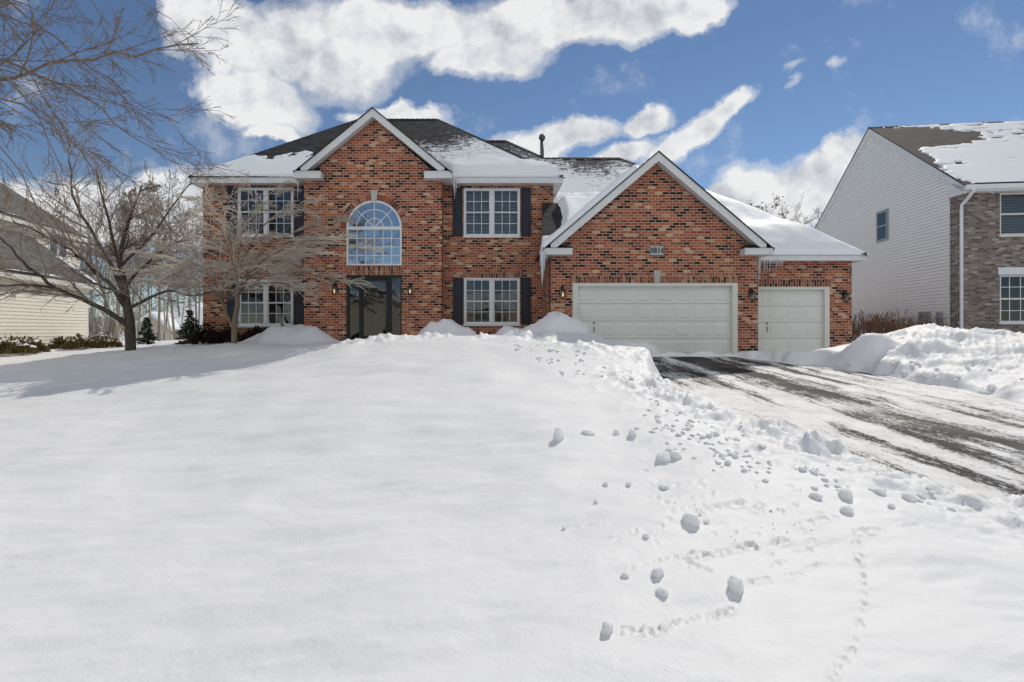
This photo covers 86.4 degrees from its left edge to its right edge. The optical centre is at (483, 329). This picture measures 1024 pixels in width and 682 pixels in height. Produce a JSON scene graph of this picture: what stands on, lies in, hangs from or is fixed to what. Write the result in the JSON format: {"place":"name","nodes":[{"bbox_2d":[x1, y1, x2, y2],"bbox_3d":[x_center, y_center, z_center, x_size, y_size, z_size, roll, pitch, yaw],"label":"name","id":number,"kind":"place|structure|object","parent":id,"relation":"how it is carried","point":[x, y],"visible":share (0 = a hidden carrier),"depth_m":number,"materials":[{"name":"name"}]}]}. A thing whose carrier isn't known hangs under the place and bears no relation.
{"place":"outdoors","nodes":[
{"label":"outdoors","id":0,"kind":"place"},
{"bbox_2d":[11,256,96,281],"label":"roof snow","id":1,"kind":"structure","parent":0,"point":[60,257],"depth_m":23.57,"materials":[{"name":"snow"}]},
{"bbox_2d":[439,155,560,174],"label":"roof snow","id":2,"kind":"structure","parent":0,"point":[483,165],"depth_m":17.68,"materials":[{"name":"snow"}]},
{"bbox_2d":[0,311,1023,681],"bbox_3d":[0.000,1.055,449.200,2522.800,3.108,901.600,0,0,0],"label":"snow ground","id":3,"kind":"structure","parent":0,"point":[296,503],"depth_m":3.74,"materials":[{"name":"snow"}]},
{"bbox_2d":[0,335,39,354],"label":"juniper bush","id":4,"kind":"object","parent":3,"relation":"on","point":[17,344],"visible":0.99,"depth_m":18.32,"materials":[{"name":"green plant"}]},
{"bbox_2d":[11,335,50,352],"bbox_3d":[-16.145,0.524,19.303,1.441,0.641,1.056,0,0,0],"label":"juniper bush","id":5,"kind":"object","parent":3,"relation":"on","point":[40,346],"visible":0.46,"depth_m":19.24,"materials":[{"name":"green plant"}]},
{"bbox_2d":[0,182,98,353],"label":"neighbour house","id":6,"kind":"structure","parent":3,"relation":"on","point":[21,315],"depth_m":21.35,"materials":[{"name":"beige plastic"}]},
{"bbox_2d":[48,235,57,254],"bbox_3d":[-19.792,-3.910,24.984,0.060,1.100,0.620,0,0,-8],"label":"window","id":7,"kind":"structure","parent":6,"relation":"in","point":[50,246],"depth_m":24.97,"materials":[{"name":"glass"}]},
{"bbox_2d":[58,237,66,258],"bbox_3d":[-19.887,-3.910,25.657,0.060,1.100,0.620,0,0,-8],"label":"window","id":8,"kind":"structure","parent":6,"relation":"in","point":[65,249],"depth_m":25.73,"materials":[{"name":"glass"}]},
{"bbox_2d":[47,336,74,348],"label":"juniper bush","id":9,"kind":"object","parent":3,"relation":"on","point":[57,342],"visible":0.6,"depth_m":20.98,"materials":[{"name":"green plant"}]},
{"bbox_2d":[59,333,99,348],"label":"juniper bush","id":10,"kind":"object","parent":3,"relation":"on","point":[78,341],"visible":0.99,"depth_m":20.40,"materials":[{"name":"green plant"}]},
{"bbox_2d":[48,186,113,337],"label":"woodland tree","id":11,"kind":"object","parent":3,"relation":"on","point":[80,222],"visible":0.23,"depth_m":43.28,"materials":[{"name":"brown plant"}]},
{"bbox_2d":[59,202,118,335],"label":"woodland tree","id":12,"kind":"object","parent":3,"relation":"on","point":[92,319],"visible":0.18,"depth_m":59.92,"materials":[{"name":"brown plant"}]},
{"bbox_2d":[83,238,114,298],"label":"woodland tree","id":13,"kind":"object","parent":3,"relation":"on","point":[95,264],"visible":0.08,"depth_m":72.02,"materials":[{"name":"brown plant"}]},
{"bbox_2d":[94,330,112,340],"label":"juniper bush","id":14,"kind":"object","parent":3,"relation":"on","point":[98,335],"visible":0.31,"depth_m":22.35,"materials":[{"name":"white plant"}]},
{"bbox_2d":[79,229,138,334],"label":"woodland tree","id":15,"kind":"object","parent":3,"relation":"on","point":[105,284],"visible":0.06,"depth_m":81.73,"materials":[{"name":"brown plant"}]},
{"bbox_2d":[94,336,124,347],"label":"juniper bush","id":16,"kind":"object","parent":3,"relation":"on","point":[108,342],"visible":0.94,"depth_m":20.86,"materials":[{"name":"green plant"}]},
{"bbox_2d":[80,205,138,341],"bbox_3d":[-20.663,-2.861,29.772,2.495,7.704,2.755,0,0,-2],"label":"woodland tree","id":17,"kind":"object","parent":3,"relation":"on","point":[107,264],"visible":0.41,"depth_m":29.95,"materials":[{"name":"brown plant"}]},
{"bbox_2d":[75,204,145,336],"bbox_3d":[-23.225,-3.453,34.096,2.963,9.148,3.272,0,0,13],"label":"woodland tree","id":18,"kind":"object","parent":3,"relation":"on","point":[105,260],"visible":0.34,"depth_m":33.96,"materials":[{"name":"brown plant"}]},
{"bbox_2d":[70,191,152,336],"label":"woodland tree","id":19,"kind":"object","parent":3,"relation":"on","point":[109,266],"visible":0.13,"depth_m":50.06,"materials":[{"name":"brown plant"}]},
{"bbox_2d":[94,220,138,338],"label":"woodland tree","id":20,"kind":"object","parent":3,"relation":"on","point":[116,303],"visible":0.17,"depth_m":70.08,"materials":[{"name":"brown plant"}]},
{"bbox_2d":[0,84,234,350],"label":"bare tree","id":21,"kind":"object","parent":3,"relation":"on","point":[127,322],"visible":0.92,"depth_m":16.67,"materials":[{"name":"brown plant"}]},
{"bbox_2d":[0,0,249,255],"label":"bare tree","id":22,"kind":"object","parent":3,"relation":"on","point":[30,72],"visible":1,"depth_m":8.17,"materials":[{"name":"plant"}]},
{"bbox_2d":[104,238,147,310],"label":"woodland tree","id":23,"kind":"object","parent":3,"relation":"on","point":[128,286],"visible":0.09,"depth_m":90.45,"materials":[{"name":"grey plant"}]},
{"bbox_2d":[98,201,155,337],"bbox_3d":[-20.748,-3.224,32.425,3.100,8.666,2.807,0,0,-9],"label":"woodland tree","id":24,"kind":"object","parent":3,"relation":"on","point":[129,267],"visible":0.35,"depth_m":32.43,"materials":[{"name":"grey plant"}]},
{"bbox_2d":[84,168,178,338],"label":"woodland tree","id":25,"kind":"object","parent":3,"relation":"on","point":[118,313],"visible":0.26,"depth_m":40.05,"materials":[{"name":"brown plant"}]},
{"bbox_2d":[103,185,173,309],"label":"woodland tree","id":26,"kind":"object","parent":3,"relation":"on","point":[133,297],"visible":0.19,"depth_m":48.28,"materials":[{"name":"brown plant"}]},
{"bbox_2d":[112,208,172,337],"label":"woodland tree","id":27,"kind":"object","parent":3,"relation":"on","point":[139,306],"visible":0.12,"depth_m":62.02,"materials":[{"name":"grey plant"}]},
{"bbox_2d":[89,296,200,339],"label":"wood","id":28,"kind":"object","parent":3,"relation":"on","point":[111,321],"visible":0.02,"depth_m":122.38,"materials":[{"name":"plant"}]},
{"bbox_2d":[136,316,156,344],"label":"spruce","id":29,"kind":"object","parent":3,"relation":"on","point":[149,336],"visible":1,"depth_m":23.94,"materials":[{"name":"green plant"}]},
{"bbox_2d":[108,198,187,322],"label":"woodland tree","id":30,"kind":"object","parent":3,"relation":"on","point":[156,287],"visible":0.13,"depth_m":51.68,"materials":[{"name":"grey plant"}]},
{"bbox_2d":[126,247,175,310],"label":"woodland tree","id":31,"kind":"object","parent":3,"relation":"on","point":[149,290],"visible":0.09,"depth_m":83.57,"materials":[{"name":"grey plant"}]},
{"bbox_2d":[113,161,200,340],"bbox_3d":[-16.832,-3.697,27.713,3.181,9.282,4.714,0,0,-9],"label":"woodland tree","id":32,"kind":"object","parent":3,"relation":"on","point":[159,301],"visible":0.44,"depth_m":27.66,"materials":[{"name":"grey plant"}]},
{"bbox_2d":[133,197,182,339],"bbox_3d":[-20.587,-3.633,34.416,3.119,9.629,3.444,0,0,-32],"label":"woodland tree","id":33,"kind":"object","parent":3,"relation":"on","point":[160,265],"visible":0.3,"depth_m":34.70,"materials":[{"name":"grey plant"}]},
{"bbox_2d":[132,191,190,339],"bbox_3d":[-18.657,-3.535,31.497,3.272,9.148,2.963,0,0,-24],"label":"woodland tree","id":34,"kind":"object","parent":3,"relation":"on","point":[164,258],"visible":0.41,"depth_m":31.31,"materials":[{"name":"brown plant"}]},
{"bbox_2d":[127,183,201,339],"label":"woodland tree","id":35,"kind":"object","parent":3,"relation":"on","point":[173,323],"visible":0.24,"depth_m":49.55,"materials":[{"name":"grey plant"}]},
{"bbox_2d":[137,308,202,340],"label":"distant house","id":36,"kind":"structure","parent":3,"relation":"on","point":[154,319],"depth_m":75.77,"materials":[{"name":"beige"}]},
{"bbox_2d":[141,201,202,339],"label":"woodland tree","id":37,"kind":"object","parent":3,"relation":"on","point":[168,302],"visible":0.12,"depth_m":66.05,"materials":[{"name":"grey plant"}]},
{"bbox_2d":[146,205,202,324],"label":"woodland tree","id":38,"kind":"object","parent":3,"relation":"on","point":[183,258],"visible":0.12,"depth_m":61.75,"materials":[{"name":"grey plant"}]},
{"bbox_2d":[151,225,198,315],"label":"woodland tree","id":39,"kind":"object","parent":3,"relation":"on","point":[176,296],"visible":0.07,"depth_m":79.38,"materials":[{"name":"grey plant"}]},
{"bbox_2d":[157,206,201,339],"bbox_3d":[-17.790,-3.213,32.664,3.100,8.666,2.807,0,0,-39],"label":"woodland tree","id":40,"kind":"object","parent":3,"relation":"on","point":[183,212],"visible":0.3,"depth_m":32.50,"materials":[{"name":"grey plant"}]},
{"bbox_2d":[161,219,202,309],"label":"woodland tree","id":41,"kind":"object","parent":3,"relation":"on","point":[189,262],"visible":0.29,"depth_m":31.08,"materials":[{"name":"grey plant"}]},
{"bbox_2d":[167,207,202,326],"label":"woodland tree","id":42,"kind":"object","parent":3,"relation":"on","point":[199,276],"visible":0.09,"depth_m":46.06,"materials":[{"name":"grey plant"}]},
{"bbox_2d":[169,198,202,328],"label":"woodland tree","id":43,"kind":"object","parent":3,"relation":"on","point":[196,257],"visible":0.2,"depth_m":38.12,"materials":[{"name":"grey plant"}]},
{"bbox_2d":[170,302,202,312],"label":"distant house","id":44,"kind":"structure","parent":3,"relation":"on","point":[186,306],"depth_m":95.77,"materials":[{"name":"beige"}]},
{"bbox_2d":[174,309,199,344],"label":"spruce","id":45,"kind":"object","parent":3,"relation":"on","point":[187,326],"visible":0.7,"depth_m":22.94,"materials":[{"name":"green plant"}]},
{"bbox_2d":[178,200,202,296],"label":"woodland tree","id":46,"kind":"object","parent":3,"relation":"on","point":[188,244],"visible":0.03,"depth_m":54.17,"materials":[{"name":"grey plant"}]},
{"bbox_2d":[188,322,223,344],"bbox_3d":[-8.836,0.089,17.302,1.136,0.795,0.893,0,0,0],"label":"yew bush","id":47,"kind":"object","parent":3,"relation":"on","point":[198,335],"visible":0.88,"depth_m":17.13,"materials":[{"name":"plant"}]},
{"bbox_2d":[206,327,239,343],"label":"yew bush","id":48,"kind":"object","parent":3,"relation":"on","point":[224,335],"visible":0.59,"depth_m":17.18,"materials":[{"name":"plant"}]},
{"bbox_2d":[104,171,384,342],"bbox_3d":[-6.966,-2.046,15.569,8.700,5.709,5.484,0,0,0],"label":"ornamental tree","id":49,"kind":"object","parent":3,"relation":"on","point":[187,266],"visible":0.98,"depth_m":14.88,"materials":[{"name":"beige plant"}]},
{"bbox_2d":[237,325,268,341],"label":"yew bush","id":50,"kind":"object","parent":3,"relation":"on","point":[249,333],"visible":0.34,"depth_m":17.25,"materials":[{"name":"plant"}]},
{"bbox_2d":[188,107,868,354],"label":"brick house","id":51,"kind":"structure","parent":3,"relation":"on","point":[660,252],"depth_m":17.24,"materials":[{"name":"red"}]},
{"bbox_2d":[191,150,312,175],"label":"roof snow","id":52,"kind":"structure","parent":51,"relation":"on","point":[277,165],"depth_m":18.15,"materials":[{"name":"snow"}]},
{"bbox_2d":[237,280,292,326],"bbox_3d":[-7.191,-0.781,18.002,1.868,1.730,0.240,0,0,0],"label":"window","id":53,"kind":"structure","parent":51,"relation":"in","point":[243,317],"depth_m":17.96,"materials":[{"name":"white plastic"}]},
{"bbox_2d":[238,188,293,237],"bbox_3d":[-7.189,-3.777,18.002,1.885,1.793,0.240,0,0,0],"label":"window","id":54,"kind":"structure","parent":51,"relation":"in","point":[288,223],"depth_m":17.96,"materials":[{"name":"white plastic"}]},
{"bbox_2d":[346,201,401,264],"bbox_3d":[-3.475,-3.058,17.274,1.750,2.055,0.114,0,0,0],"label":"window","id":55,"kind":"structure","parent":51,"relation":"in","point":[380,226],"depth_m":17.27,"materials":[{"name":"glass"}]},
{"bbox_2d":[362,278,389,338],"bbox_3d":[-3.430,-0.645,17.248,0.876,1.969,0.127,0,0,0],"label":"storm door","id":56,"kind":"structure","parent":51,"relation":"in","point":[376,300],"depth_m":17.28,"materials":[{"name":"black paint"}]},
{"bbox_2d":[453,177,454,197],"bbox_3d":[-0.955,-4.572,17.598,0.091,0.723,0.088,0,0,0],"label":"icicle","id":57,"kind":"object","parent":51,"relation":"hanging from","point":[454,185],"visible":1,"depth_m":17.58,"materials":[{"name":"white"}]},
{"bbox_2d":[463,188,520,237],"bbox_3d":[0.263,-3.838,17.980,1.914,1.632,0.195,0,0,0],"label":"window","id":58,"kind":"structure","parent":51,"relation":"in","point":[491,201],"depth_m":18.06,"materials":[{"name":"white plastic"}]},
{"bbox_2d":[463,278,520,325],"bbox_3d":[0.266,-0.834,18.002,1.900,1.730,0.240,0,0,0],"label":"window","id":59,"kind":"structure","parent":51,"relation":"in","point":[514,283],"depth_m":17.94,"materials":[{"name":"white plastic"}]},
{"bbox_2d":[541,251,543,280],"bbox_3d":[1.660,-1.720,15.507,0.101,1.020,0.099,0,0,0],"label":"icicle","id":60,"kind":"object","parent":51,"relation":"hanging from","point":[542,252],"visible":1,"depth_m":15.48,"materials":[{"name":"white"}]},
{"bbox_2d":[540,158,648,250],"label":"roof snow","id":61,"kind":"structure","parent":51,"relation":"on","point":[574,206],"depth_m":15.96,"materials":[{"name":"snow"}]},
{"bbox_2d":[578,286,730,354],"bbox_3d":[4.980,-0.226,15.924,4.500,2.071,0.089,0,0,0],"label":"garage door","id":62,"kind":"structure","parent":51,"relation":"in","point":[606,311],"depth_m":15.93,"materials":[{"name":"paint"}]},
{"bbox_2d":[616,168,864,253],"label":"roof snow","id":63,"kind":"structure","parent":51,"relation":"on","point":[782,235],"depth_m":17.09,"materials":[{"name":"snow"}]},
{"bbox_2d":[758,258,759,285],"bbox_3d":[8.310,-1.730,16.448,0.078,0.920,0.076,0,0,0],"label":"icicle","id":64,"kind":"object","parent":51,"relation":"hanging from","point":[758,269],"visible":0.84,"depth_m":16.43,"materials":[{"name":"white"}]},
{"bbox_2d":[758,290,821,351],"bbox_3d":[9.405,-0.209,16.927,2.270,2.038,0.089,0,0,0],"label":"garage door","id":65,"kind":"structure","parent":51,"relation":"in","point":[788,320],"depth_m":16.93,"materials":[{"name":"paint"}]},
{"bbox_2d":[553,427,563,440],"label":"snow lump","id":66,"kind":"object","parent":3,"relation":"on","point":[558,434],"visible":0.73,"depth_m":5.33,"materials":[{"name":"white"}]},
{"bbox_2d":[581,429,595,435],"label":"snow lump","id":67,"kind":"object","parent":3,"relation":"on","point":[588,432],"visible":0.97,"depth_m":5.49,"materials":[{"name":"white"}]},
{"bbox_2d":[601,620,613,636],"bbox_3d":[0.556,1.351,2.449,0.051,0.087,0.084,0,0,23],"label":"snow lump","id":68,"kind":"object","parent":3,"relation":"on","point":[607,628],"visible":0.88,"depth_m":2.42,"materials":[{"name":"white"}]},
{"bbox_2d":[620,572,628,578],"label":"snow lump","id":69,"kind":"object","parent":3,"relation":"on","point":[624,575],"visible":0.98,"depth_m":2.92,"materials":[{"name":"white"}]},
{"bbox_2d":[628,428,636,436],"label":"snow lump","id":70,"kind":"object","parent":3,"relation":"on","point":[632,433],"visible":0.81,"depth_m":5.40,"materials":[{"name":"white"}]},
{"bbox_2d":[642,533,649,538],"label":"snow lump","id":71,"kind":"object","parent":3,"relation":"on","point":[645,536],"visible":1,"depth_m":3.37,"materials":[{"name":"white"}]},
{"bbox_2d":[651,565,663,578],"bbox_3d":[0.934,1.317,2.929,0.065,0.090,0.083,11,2,41],"label":"snow lump","id":72,"kind":"object","parent":3,"relation":"on","point":[657,572],"visible":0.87,"depth_m":2.91,"materials":[{"name":"white"}]},
{"bbox_2d":[655,586,668,598],"bbox_3d":[0.901,1.335,2.746,0.061,0.065,0.075,13,-10,0],"label":"snow lump","id":73,"kind":"object","parent":3,"relation":"on","point":[661,591],"visible":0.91,"depth_m":2.73,"materials":[{"name":"white"}]},
{"bbox_2d":[655,451,671,462],"bbox_3d":[1.584,1.151,4.816,0.146,0.132,0.124,-16,-17,1],"label":"snow lump","id":74,"kind":"object","parent":3,"relation":"on","point":[664,457],"visible":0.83,"depth_m":4.79,"materials":[{"name":"white"}]},
{"bbox_2d":[659,484,668,489],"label":"snow lump","id":75,"kind":"object","parent":3,"relation":"on","point":[663,486],"visible":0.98,"depth_m":4.16,"materials":[{"name":"white"}]},
{"bbox_2d":[669,450,681,459],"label":"snow lump","id":76,"kind":"object","parent":3,"relation":"on","point":[675,455],"visible":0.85,"depth_m":4.81,"materials":[{"name":"white"}]},
{"bbox_2d":[681,513,699,527],"bbox_3d":[1.356,1.253,3.564,0.114,0.112,0.087,-18,6,34],"label":"snow lump","id":77,"kind":"object","parent":3,"relation":"on","point":[690,519],"visible":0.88,"depth_m":3.53,"materials":[{"name":"white"}]},
{"bbox_2d":[718,452,726,456],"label":"snow lump","id":78,"kind":"object","parent":3,"relation":"on","point":[721,454],"visible":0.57,"depth_m":4.75,"materials":[{"name":"white"}]},
{"bbox_2d":[727,575,743,595],"bbox_3d":[1.288,1.321,2.775,0.084,0.120,0.090,-3,-2,2],"label":"snow lump","id":79,"kind":"object","parent":3,"relation":"on","point":[735,585],"visible":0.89,"depth_m":2.75,"materials":[{"name":"white"}]},
{"bbox_2d":[758,444,766,448],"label":"snow lump","id":80,"kind":"object","parent":3,"relation":"on","point":[763,446],"visible":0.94,"depth_m":4.86,"materials":[{"name":"white"}]},
{"bbox_2d":[746,194,788,219],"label":"oak tree","id":81,"kind":"object","parent":3,"relation":"on","point":[751,204],"visible":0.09,"depth_m":36.30,"materials":[{"name":"grey plant"}]},
{"bbox_2d":[759,192,817,223],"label":"woodland tree","id":82,"kind":"object","parent":3,"relation":"on","point":[798,206],"visible":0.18,"depth_m":35.41,"materials":[{"name":"grey plant"}]},
{"bbox_2d":[798,466,806,471],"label":"snow lump","id":83,"kind":"object","parent":3,"relation":"on","point":[802,469],"visible":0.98,"depth_m":4.38,"materials":[{"name":"white"}]},
{"bbox_2d":[790,208,820,227],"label":"woodland tree","id":84,"kind":"object","parent":3,"relation":"on","point":[808,218],"visible":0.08,"depth_m":37.55,"materials":[{"name":"grey plant"}]},
{"bbox_2d":[810,469,817,474],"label":"snow lump","id":85,"kind":"object","parent":3,"relation":"on","point":[814,472],"visible":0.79,"depth_m":4.33,"materials":[{"name":"white"}]},
{"bbox_2d":[808,492,822,500],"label":"snow lump","id":86,"kind":"object","parent":3,"relation":"on","point":[816,496],"visible":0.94,"depth_m":3.88,"materials":[{"name":"white"}]},
{"bbox_2d":[837,487,852,500],"bbox_3d":[2.622,1.200,3.939,0.090,0.109,0.118,17,18,16],"label":"snow lump","id":87,"kind":"object","parent":3,"relation":"on","point":[845,494],"visible":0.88,"depth_m":3.91,"materials":[{"name":"white"}]},
{"bbox_2d":[840,505,854,513],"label":"snow lump","id":88,"kind":"object","parent":3,"relation":"on","point":[845,509],"visible":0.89,"depth_m":3.68,"materials":[{"name":"white"}]},
{"bbox_2d":[852,312,879,340],"bbox_3d":[15.358,-0.089,22.389,1.311,1.312,1.284,0,0,0],"label":"bare shrub","id":89,"kind":"object","parent":3,"relation":"on","point":[860,326],"visible":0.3,"depth_m":22.12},
{"bbox_2d":[852,310,886,336],"bbox_3d":[15.192,-0.111,21.573,1.284,1.374,1.311,0,0,16],"label":"bare shrub","id":90,"kind":"object","parent":3,"relation":"on","point":[854,331],"visible":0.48,"depth_m":21.46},
{"bbox_2d":[860,308,898,333],"bbox_3d":[15.160,-0.104,20.755,1.311,1.374,1.284,0,0,31],"label":"bare shrub","id":91,"kind":"object","parent":3,"relation":"on","point":[868,324],"visible":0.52,"depth_m":20.91,"materials":[{"name":"plant"}]},
{"bbox_2d":[873,487,886,496],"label":"snow lump","id":92,"kind":"object","parent":3,"relation":"on","point":[879,491],"visible":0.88,"depth_m":4.05,"materials":[{"name":"white"}]},
{"bbox_2d":[869,309,908,333],"bbox_3d":[15.052,-0.092,20.069,1.311,1.312,1.284,0,0,-43],"label":"bare shrub","id":93,"kind":"object","parent":3,"relation":"on","point":[880,326],"visible":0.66,"depth_m":20.13,"materials":[{"name":"plant"}]},
{"bbox_2d":[887,503,895,508],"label":"snow lump","id":94,"kind":"object","parent":3,"relation":"on","point":[891,505],"visible":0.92,"depth_m":3.78,"materials":[{"name":"white"}]},
{"bbox_2d":[875,313,924,332],"bbox_3d":[14.914,-0.041,19.403,1.284,1.187,1.311,0,0,-28],"label":"bare shrub","id":95,"kind":"object","parent":3,"relation":"on","point":[891,326],"visible":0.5,"depth_m":19.39,"materials":[{"name":"plant"}]},
{"bbox_2d":[901,493,916,502],"bbox_3d":[3.177,1.271,4.069,0.098,0.112,0.086,0,0,-15],"label":"snow lump","id":96,"kind":"object","parent":3,"relation":"on","point":[910,497],"visible":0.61,"depth_m":4.04,"materials":[{"name":"white"}]},
{"bbox_2d":[814,120,1023,339],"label":"neighbour house","id":97,"kind":"structure","parent":3,"relation":"on","point":[917,225],"depth_m":19.86,"materials":[{"name":"white plastic"}]},
{"bbox_2d":[876,209,888,242],"bbox_3d":[15.950,-4.140,21.764,0.075,1.220,0.740,0,0,7],"label":"side window","id":98,"kind":"structure","parent":97,"relation":"in","point":[882,217],"depth_m":21.73,"materials":[{"name":"glass"}]},
{"bbox_2d":[999,192,1023,236],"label":"window","id":99,"kind":"structure","parent":97,"relation":"in","point":[1015,214],"depth_m":17.72,"materials":[{"name":"glass"}]},
{"bbox_2d":[999,275,1023,323],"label":"window","id":100,"kind":"structure","parent":97,"relation":"in","point":[1001,322],"depth_m":17.63,"materials":[{"name":"white plastic"}]},
{"bbox_2d":[893,314,945,329],"bbox_3d":[14.788,-0.057,18.616,1.311,1.062,1.284,0,0,-12],"label":"bare shrub","id":101,"kind":"object","parent":3,"relation":"on","point":[911,324],"visible":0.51,"depth_m":18.45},
{"bbox_2d":[917,493,925,498],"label":"snow lump","id":102,"kind":"object","parent":3,"relation":"on","point":[920,495],"visible":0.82,"depth_m":4.15,"materials":[{"name":"white"}]},
{"bbox_2d":[923,372,932,378],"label":"snow lump","id":103,"kind":"object","parent":3,"relation":"on","point":[928,375],"visible":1,"depth_m":10.89,"materials":[{"name":"white"}]},
{"bbox_2d":[947,506,955,511],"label":"snow lump","id":104,"kind":"object","parent":3,"relation":"on","point":[951,508],"visible":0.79,"depth_m":3.99,"materials":[{"name":"white"}]},
{"bbox_2d":[986,384,996,389],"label":"snow lump","id":105,"kind":"object","parent":3,"relation":"on","point":[991,386],"visible":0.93,"depth_m":9.74,"materials":[{"name":"white"}]},
{"bbox_2d":[0,0,1023,330],"label":"sky","id":106,"kind":"structure","parent":0,"point":[753,100],"materials":[{"name":"blue"}]},
{"bbox_2d":[652,357,1023,498],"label":"driveway","id":107,"kind":"structure","parent":0,"point":[967,439],"depth_m":8.11,"materials":[{"name":"asphalt"}]},
{"bbox_2d":[882,121,1023,183],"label":"roof snow","id":108,"kind":"structure","parent":0,"point":[990,159],"depth_m":19.27,"materials":[{"name":"snow"}]}
]}

